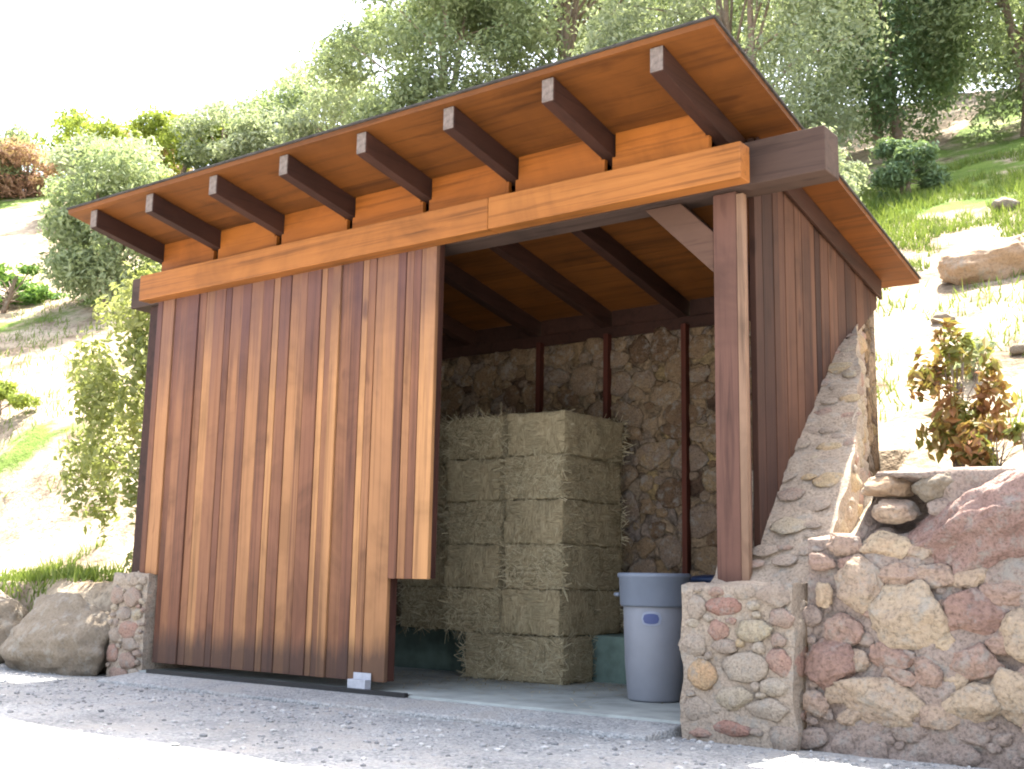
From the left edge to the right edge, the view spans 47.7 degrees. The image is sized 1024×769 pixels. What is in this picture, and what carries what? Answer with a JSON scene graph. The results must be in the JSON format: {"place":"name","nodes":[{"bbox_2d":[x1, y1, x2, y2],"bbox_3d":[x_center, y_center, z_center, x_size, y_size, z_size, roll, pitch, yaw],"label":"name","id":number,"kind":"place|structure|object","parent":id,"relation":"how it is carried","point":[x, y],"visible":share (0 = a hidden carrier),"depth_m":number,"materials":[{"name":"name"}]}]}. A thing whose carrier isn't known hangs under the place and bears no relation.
{"place":"outdoors","nodes":[
{"label":"outdoors","id":0,"kind":"place"},
{"bbox_2d":[97,672,681,740],"bbox_3d":[-1.105,2.106,7.504,4.779,0.185,0.376,-6,-12,36],"label":"concrete apron","id":1,"kind":"object","parent":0,"point":[608,727],"visible":0.38,"depth_m":7.05,"materials":[{"name":"concrete"}]},
{"bbox_2d":[128,666,679,723],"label":"concrete slab","id":2,"kind":"structure","parent":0,"point":[612,703],"depth_m":7.75,"materials":[{"name":"grey concrete"}]},
{"bbox_2d":[235,667,661,709],"bbox_3d":[-0.315,2.144,8.325,4.203,0.011,1.705,-6,-12,36],"label":"loose straw","id":3,"kind":"object","parent":2,"relation":"on","point":[499,684],"visible":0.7,"depth_m":8.29,"materials":[{"name":"beige plant"}]},
{"bbox_2d":[66,14,920,697],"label":"hay shed","id":4,"kind":"structure","parent":2,"relation":"on","point":[678,250],"depth_m":8.28,"materials":[{"name":"brown wood"}]},
{"bbox_2d":[139,244,444,689],"bbox_3d":[-1.752,0.616,8.609,3.031,3.070,0.175,-6,-12,36],"label":"sliding door","id":5,"kind":"structure","parent":4,"relation":"in","point":[292,471],"depth_m":8.44,"materials":[{"name":"brown wood"}]},
{"bbox_2d":[396,579,463,641],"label":"hay bale","id":6,"kind":"object","parent":4,"relation":"in","point":[420,605],"visible":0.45,"depth_m":9.48},
{"bbox_2d":[397,545,448,588],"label":"hay bale","id":7,"kind":"object","parent":6,"relation":"on","point":[440,565],"visible":0.11,"depth_m":9.45},
{"bbox_2d":[436,493,448,554],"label":"hay bale","id":8,"kind":"object","parent":7,"relation":"on","point":[441,541],"visible":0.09,"depth_m":9.49},
{"bbox_2d":[438,464,448,504],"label":"hay bale","id":9,"kind":"object","parent":8,"relation":"on","point":[441,491],"visible":0.03,"depth_m":9.55},
{"bbox_2d":[439,409,459,471],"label":"hay bale","id":10,"kind":"object","parent":9,"relation":"on","point":[442,443],"visible":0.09,"depth_m":9.61},
{"bbox_2d":[454,622,597,684],"bbox_3d":[0.118,2.079,8.824,1.103,0.544,0.611,-6,-12,36],"label":"hay bale","id":11,"kind":"object","parent":2,"relation":"on","point":[555,659],"visible":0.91,"depth_m":8.62},
{"bbox_2d":[435,572,507,643],"bbox_3d":[-0.060,1.799,9.332,0.744,0.559,1.073,-6,-12,35],"label":"hay bale","id":12,"kind":"object","parent":11,"relation":"on","point":[471,609],"visible":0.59,"depth_m":8.98},
{"bbox_2d":[438,542,506,588],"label":"hay bale","id":13,"kind":"object","parent":12,"relation":"on","point":[471,565],"visible":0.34,"depth_m":9.03},
{"bbox_2d":[437,485,507,556],"bbox_3d":[-0.046,1.135,9.437,0.752,0.558,1.000,-6,-12,36],"label":"hay bale","id":14,"kind":"object","parent":13,"relation":"on","point":[477,522],"visible":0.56,"depth_m":9.09},
{"bbox_2d":[438,455,506,512],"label":"hay bale","id":15,"kind":"object","parent":14,"relation":"on","point":[467,480],"visible":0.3,"depth_m":9.14},
{"bbox_2d":[440,402,510,467],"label":"hay bale","id":16,"kind":"object","parent":15,"relation":"on","point":[475,437],"visible":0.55,"depth_m":9.19},
{"bbox_2d":[493,585,623,636],"bbox_3d":[0.392,1.744,8.973,0.752,0.558,1.000,-6,-12,36],"label":"hay bale","id":17,"kind":"object","parent":11,"relation":"on","point":[558,613],"visible":0.81,"depth_m":8.68},
{"bbox_2d":[491,529,630,600],"bbox_3d":[0.402,1.418,9.038,0.744,0.559,1.073,-6,-12,36],"label":"hay bale","id":18,"kind":"object","parent":17,"relation":"on","point":[555,566],"visible":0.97,"depth_m":8.73},
{"bbox_2d":[500,488,634,554],"bbox_3d":[0.412,1.095,9.080,0.756,0.539,1.016,-6,-12,36],"label":"hay bale","id":19,"kind":"object","parent":18,"relation":"on","point":[568,521],"visible":0.87,"depth_m":8.79},
{"bbox_2d":[493,438,626,512],"bbox_3d":[0.403,0.753,9.146,0.752,0.558,1.000,-6,-12,35],"label":"hay bale","id":20,"kind":"object","parent":19,"relation":"on","point":[541,476],"visible":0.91,"depth_m":8.85},
{"bbox_2d":[498,407,634,471],"bbox_3d":[0.439,0.423,9.184,0.744,0.559,1.073,-6,-12,36],"label":"hay bale","id":21,"kind":"object","parent":20,"relation":"on","point":[578,435],"visible":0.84,"depth_m":8.91},
{"bbox_2d":[614,573,690,702],"bbox_3d":[0.917,1.621,7.464,0.477,0.800,0.477,6,-11,-25],"label":"trash bin","id":22,"kind":"object","parent":2,"relation":"on","point":[651,603],"visible":0.81,"depth_m":7.30,"materials":[{"name":"grey plastic"}]},
{"bbox_2d":[690,575,714,582],"bbox_3d":[1.405,1.693,7.843,0.452,0.803,0.452,-6,-12,36],"label":"trash bin","id":23,"kind":"object","parent":2,"relation":"on","point":[704,578],"visible":0.11,"depth_m":7.75,"materials":[{"name":"blue plastic"}]},
{"bbox_2d":[0,663,986,768],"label":"gravel drive","id":24,"kind":"structure","parent":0,"point":[45,754],"depth_m":5.77,"materials":[{"name":"grey gravel"}]},
{"bbox_2d":[0,590,28,663],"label":"boulder","id":25,"kind":"object","parent":24,"relation":"on","point":[14,612],"visible":0.34,"depth_m":10.40,"materials":[{"name":"grey stone"}]},
{"bbox_2d":[0,592,110,675],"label":"boulder","id":26,"kind":"object","parent":24,"relation":"on","point":[63,633],"visible":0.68,"depth_m":9.46,"materials":[{"name":"grey stone"}]},
{"bbox_2d":[106,571,198,676],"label":"stone wing wall","id":27,"kind":"structure","parent":24,"relation":"on","point":[131,621],"depth_m":9.20,"materials":[{"name":"beige stone"}]},
{"bbox_2d":[0,664,970,768],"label":"gravel stones","id":28,"kind":"object","parent":24,"relation":"on","point":[421,744],"visible":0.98,"depth_m":5.99,"materials":[{"name":"grey gravel"}]},
{"bbox_2d":[678,324,870,750],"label":"stone wing wall","id":29,"kind":"structure","parent":24,"relation":"on","point":[745,676],"depth_m":6.15,"materials":[{"name":"beige stone"}]},
{"bbox_2d":[800,466,1023,768],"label":"boulder wall","id":30,"kind":"structure","parent":24,"relation":"on","point":[915,653],"depth_m":5.59,"materials":[{"name":"stone"}]},
{"bbox_2d":[860,475,914,497],"bbox_3d":[1.946,0.520,5.966,0.276,0.125,0.240,0,-10,5],"label":"rock","id":31,"kind":"object","parent":30,"relation":"on","point":[887,486],"visible":0.87,"depth_m":5.89,"materials":[{"name":"beige stone"}]},
{"bbox_2d":[871,498,921,523],"bbox_3d":[1.937,0.640,5.859,0.226,0.135,0.213,-6,-12,36],"label":"rock","id":32,"kind":"object","parent":30,"relation":"on","point":[892,511],"visible":1,"depth_m":5.80,"materials":[{"name":"stone"}]},
{"bbox_2d":[911,469,954,502],"bbox_3d":[2.137,0.510,5.790,0.232,0.175,0.257,3,-10,-10],"label":"rock","id":33,"kind":"object","parent":30,"relation":"on","point":[929,489],"visible":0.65,"depth_m":5.72,"materials":[{"name":"grey stone"}]},
{"bbox_2d":[907,467,1023,573],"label":"boulder","id":34,"kind":"object","parent":30,"relation":"on","point":[982,525],"visible":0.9,"depth_m":5.48,"materials":[{"name":"pink stone"}]},
{"bbox_2d":[0,0,1017,176],"label":"sky","id":35,"kind":"structure","parent":0,"point":[103,57],"materials":[{"name":"white"}]},
{"bbox_2d":[0,90,1023,721],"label":"hillside","id":36,"kind":"structure","parent":0,"point":[34,520],"depth_m":13.54,"materials":[{"name":"green plant"}]},
{"bbox_2d":[0,379,40,415],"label":"bush","id":37,"kind":"object","parent":36,"relation":"on","point":[21,400],"visible":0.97,"depth_m":15.45,"materials":[{"name":"green plant"}]},
{"bbox_2d":[0,123,41,197],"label":"shrub","id":38,"kind":"object","parent":36,"relation":"on","point":[23,132],"visible":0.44,"depth_m":37.12,"materials":[{"name":"green plant"}]},
{"bbox_2d":[0,134,63,198],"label":"shrub","id":39,"kind":"object","parent":36,"relation":"on","point":[18,154],"visible":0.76,"depth_m":36.72,"materials":[{"name":"brown plant"}]},
{"bbox_2d":[0,262,68,312],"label":"bush","id":40,"kind":"object","parent":36,"relation":"on","point":[22,293],"visible":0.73,"depth_m":21.67,"materials":[{"name":"green plant"}]},
{"bbox_2d":[22,103,154,187],"bbox_3d":[-15.012,-8.201,41.048,5.235,3.324,4.374,-6,-12,36],"label":"shrub","id":41,"kind":"object","parent":36,"relation":"on","point":[74,121],"visible":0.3,"depth_m":39.82,"materials":[{"name":"green plant"}]},
{"bbox_2d":[31,137,173,307],"bbox_3d":[-7.196,-2.895,20.977,3.155,3.365,2.828,-6,-12,36],"label":"oak tree","id":42,"kind":"object","parent":36,"relation":"on","point":[82,265],"visible":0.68,"depth_m":20.30,"materials":[{"name":"green plant"}]},
{"bbox_2d":[38,131,175,194],"bbox_3d":[-11.326,-5.854,32.434,4.683,2.111,3.910,-6,-12,36],"label":"shrub","id":43,"kind":"object","parent":36,"relation":"on","point":[56,155],"visible":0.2,"depth_m":31.37,"materials":[{"name":"green plant"}]},
{"bbox_2d":[53,261,161,572],"bbox_3d":[-3.339,0.361,11.230,2.437,3.100,1.734,-6,-12,36],"label":"young tree","id":44,"kind":"object","parent":36,"relation":"on","point":[100,389],"visible":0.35,"depth_m":11.01,"materials":[{"name":"green plant"}]},
{"bbox_2d":[110,126,193,176],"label":"shrub","id":45,"kind":"object","parent":36,"relation":"on","point":[165,151],"visible":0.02,"depth_m":41.91,"materials":[{"name":"green plant"}]},
{"bbox_2d":[124,104,236,174],"bbox_3d":[-11.380,-8.248,40.346,5.105,2.466,3.938,-6,-12,36],"label":"shrub","id":46,"kind":"object","parent":36,"relation":"on","point":[165,137],"visible":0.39,"depth_m":39.48,"materials":[{"name":"green plant"}]},
{"bbox_2d":[167,98,290,171],"bbox_3d":[-9.446,-8.108,38.781,4.368,2.384,4.075,-2,-10,15],"label":"shrub","id":47,"kind":"object","parent":36,"relation":"on","point":[245,139],"visible":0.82,"depth_m":37.65,"materials":[{"name":"green plant"}]},
{"bbox_2d":[207,66,339,147],"bbox_3d":[-8.173,-9.148,40.216,5.220,4.005,4.084,-6,-12,36],"label":"shrub","id":48,"kind":"object","parent":36,"relation":"on","point":[289,97],"visible":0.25,"depth_m":39.31,"materials":[{"name":"green plant"}]},
{"bbox_2d":[251,55,384,147],"bbox_3d":[-5.995,-8.634,37.456,5.905,3.314,4.098,-6,-12,36],"label":"shrub","id":49,"kind":"object","parent":36,"relation":"on","point":[297,127],"visible":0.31,"depth_m":36.64,"materials":[{"name":"green plant"}]},
{"bbox_2d":[293,0,578,128],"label":"oak tree","id":50,"kind":"object","parent":36,"relation":"on","point":[499,33],"visible":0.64,"depth_m":23.99,"materials":[{"name":"green plant"}]},
{"bbox_2d":[471,0,639,62],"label":"oak tree","id":51,"kind":"object","parent":36,"relation":"on","point":[574,13],"visible":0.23,"depth_m":26.31,"materials":[{"name":"green plant"}]},
{"bbox_2d":[530,0,819,82],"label":"oak tree","id":52,"kind":"object","parent":36,"relation":"on","point":[737,11],"visible":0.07,"depth_m":30.31,"materials":[{"name":"green plant"}]},
{"bbox_2d":[562,0,905,156],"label":"oak tree","id":53,"kind":"object","parent":36,"relation":"on","point":[817,105],"visible":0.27,"depth_m":19.94,"materials":[{"name":"green plant"}]},
{"bbox_2d":[809,122,874,204],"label":"bush","id":54,"kind":"object","parent":36,"relation":"on","point":[852,176],"visible":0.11,"depth_m":16.68,"materials":[{"name":"green plant"}]},
{"bbox_2d":[764,0,996,158],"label":"oak tree","id":55,"kind":"object","parent":36,"relation":"on","point":[886,98],"visible":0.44,"depth_m":22.63,"materials":[{"name":"green plant"}]},
{"bbox_2d":[792,0,1023,105],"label":"oak tree","id":56,"kind":"object","parent":36,"relation":"on","point":[989,13],"visible":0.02,"depth_m":31.34,"materials":[{"name":"green plant"}]},
{"bbox_2d":[865,136,955,199],"bbox_3d":[6.139,-3.364,17.948,1.286,1.057,1.098,-6,-12,36],"label":"bush","id":57,"kind":"object","parent":36,"relation":"on","point":[901,168],"visible":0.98,"depth_m":17.77,"materials":[{"name":"green plant"}]},
{"bbox_2d":[930,312,955,323],"bbox_3d":[4.138,-0.622,11.118,0.235,0.142,0.171,-6,-12,36],"label":"rock","id":58,"kind":"object","parent":36,"relation":"on","point":[940,315],"visible":0.55,"depth_m":11.07,"materials":[{"name":"grey stone"}]},
{"bbox_2d":[884,0,1023,143],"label":"oak tree","id":59,"kind":"object","parent":36,"relation":"on","point":[1009,54],"visible":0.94,"depth_m":21.43,"materials":[{"name":"green plant"}]},
{"bbox_2d":[904,318,1018,466],"bbox_3d":[2.874,0.105,7.462,0.649,1.099,0.563,2,-10,-4],"label":"shrub","id":60,"kind":"object","parent":36,"relation":"on","point":[953,411],"visible":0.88,"depth_m":7.41,"materials":[{"name":"brown plant"}]},
{"bbox_2d":[949,331,999,383],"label":"shrub","id":61,"kind":"object","parent":36,"relation":"on","point":[977,339],"visible":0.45,"depth_m":9.31,"materials":[{"name":"green plant"}]},
{"bbox_2d":[937,235,1023,285],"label":"boulder","id":62,"kind":"object","parent":36,"relation":"on","point":[974,261],"visible":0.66,"depth_m":12.11,"materials":[{"name":"beige stone"}]},
{"bbox_2d":[945,414,1023,466],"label":"shrub","id":63,"kind":"object","parent":36,"relation":"on","point":[973,444],"visible":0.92,"depth_m":7.05,"materials":[{"name":"brown plant"}]},
{"bbox_2d":[990,197,1019,210],"bbox_3d":[6.343,-2.303,14.889,0.350,0.216,0.241,-2,-10,17],"label":"rock","id":64,"kind":"object","parent":36,"relation":"on","point":[1008,201],"visible":0.6,"depth_m":14.80,"materials":[{"name":"grey stone"}]},
{"bbox_2d":[1009,343,1023,354],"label":"rock","id":65,"kind":"object","parent":36,"relation":"on","point":[1017,349],"visible":1,"depth_m":9.65,"materials":[{"name":"grey stone"}]},
{"bbox_2d":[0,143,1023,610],"bbox_3d":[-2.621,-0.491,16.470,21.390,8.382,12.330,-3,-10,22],"label":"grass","id":66,"kind":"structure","parent":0,"point":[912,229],"depth_m":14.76,"materials":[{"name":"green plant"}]},
{"bbox_2d":[1021,432,1023,450],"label":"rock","id":67,"kind":"object","parent":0,"point":[1022,438],"visible":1,"depth_m":6.67,"materials":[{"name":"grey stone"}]}
]}

